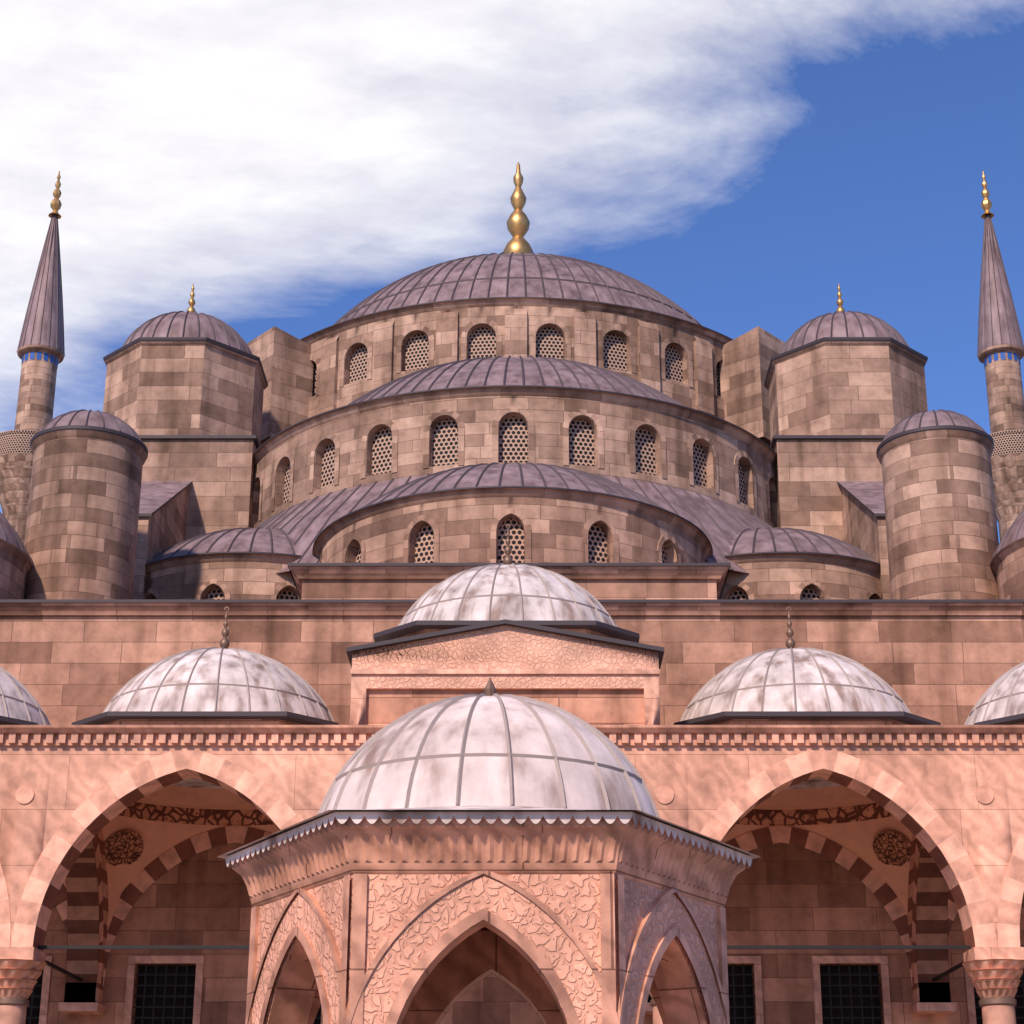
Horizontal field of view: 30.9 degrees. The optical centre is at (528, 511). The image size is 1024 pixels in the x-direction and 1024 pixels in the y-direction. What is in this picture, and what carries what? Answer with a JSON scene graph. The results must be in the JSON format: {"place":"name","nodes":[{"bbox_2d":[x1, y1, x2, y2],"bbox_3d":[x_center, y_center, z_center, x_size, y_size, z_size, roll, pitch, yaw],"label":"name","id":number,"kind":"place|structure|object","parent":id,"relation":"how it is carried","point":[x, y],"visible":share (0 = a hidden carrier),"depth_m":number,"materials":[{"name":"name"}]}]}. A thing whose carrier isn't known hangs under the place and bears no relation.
{"place":"outdoors","nodes":[
{"label":"outdoors","id":0,"kind":"place"},
{"bbox_2d":[0,563,1023,1023],"bbox_3d":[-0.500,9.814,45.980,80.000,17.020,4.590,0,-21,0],"label":"mosque wall","id":1,"kind":"structure","parent":0,"point":[942,661],"depth_m":46.24,"materials":[{"name":"stone"}]},
{"bbox_2d":[144,355,880,598],"bbox_3d":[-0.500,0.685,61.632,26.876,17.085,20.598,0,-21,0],"label":"semi-domes","id":2,"kind":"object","parent":1,"relation":"on","point":[551,460],"depth_m":59.21,"materials":[{"name":"stone"}]},
{"bbox_2d":[0,283,1023,598],"bbox_3d":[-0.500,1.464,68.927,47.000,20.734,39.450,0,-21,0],"label":"corner turrets","id":3,"kind":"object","parent":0,"point":[876,459],"depth_m":63.90,"materials":[{"name":"stone"}]},
{"bbox_2d":[0,0,1023,545],"label":"sky","id":4,"kind":"structure","parent":0,"point":[288,162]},
{"bbox_2d":[247,162,784,445],"bbox_3d":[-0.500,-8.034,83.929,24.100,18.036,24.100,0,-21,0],"label":"main dome","id":5,"kind":"structure","parent":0,"point":[517,297],"depth_m":72.80,"materials":[{"name":"stone"}]},
{"label":"courtyard ground","id":6,"kind":"structure","parent":0,"visible":0},
{"bbox_2d":[217,677,759,1023],"bbox_3d":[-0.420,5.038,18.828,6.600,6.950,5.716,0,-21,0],"label":"ablution fountain","id":7,"kind":"object","parent":6,"relation":"on","point":[432,863],"visible":1,"depth_m":17.74,"materials":[{"name":"stone"}]},
{"bbox_2d":[0,171,1023,546],"bbox_3d":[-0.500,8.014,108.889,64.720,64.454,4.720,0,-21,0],"label":"minarets","id":8,"kind":"object","parent":6,"relation":"on","point":[42,349],"visible":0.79,"depth_m":114.23,"materials":[{"name":"stone"}]},
{"bbox_2d":[0,725,1023,1023],"bbox_3d":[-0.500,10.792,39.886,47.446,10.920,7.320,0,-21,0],"label":"arcade","id":9,"kind":"object","parent":6,"relation":"on","point":[950,797],"visible":0.52,"depth_m":38.28},
{"bbox_2d":[38,785,969,1014],"bbox_3d":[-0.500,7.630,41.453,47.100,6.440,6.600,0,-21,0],"label":"portico vaults","id":10,"kind":"object","parent":9,"relation":"attached to","point":[128,857],"visible":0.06,"depth_m":44.22,"materials":[{"name":"stone"}]},
{"bbox_2d":[0,524,1023,724],"bbox_3d":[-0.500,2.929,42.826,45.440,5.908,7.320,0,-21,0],"label":"portico domes","id":11,"kind":"structure","parent":9,"relation":"on","point":[508,626],"depth_m":40.10,"materials":[{"name":"grey metal"}]}
]}

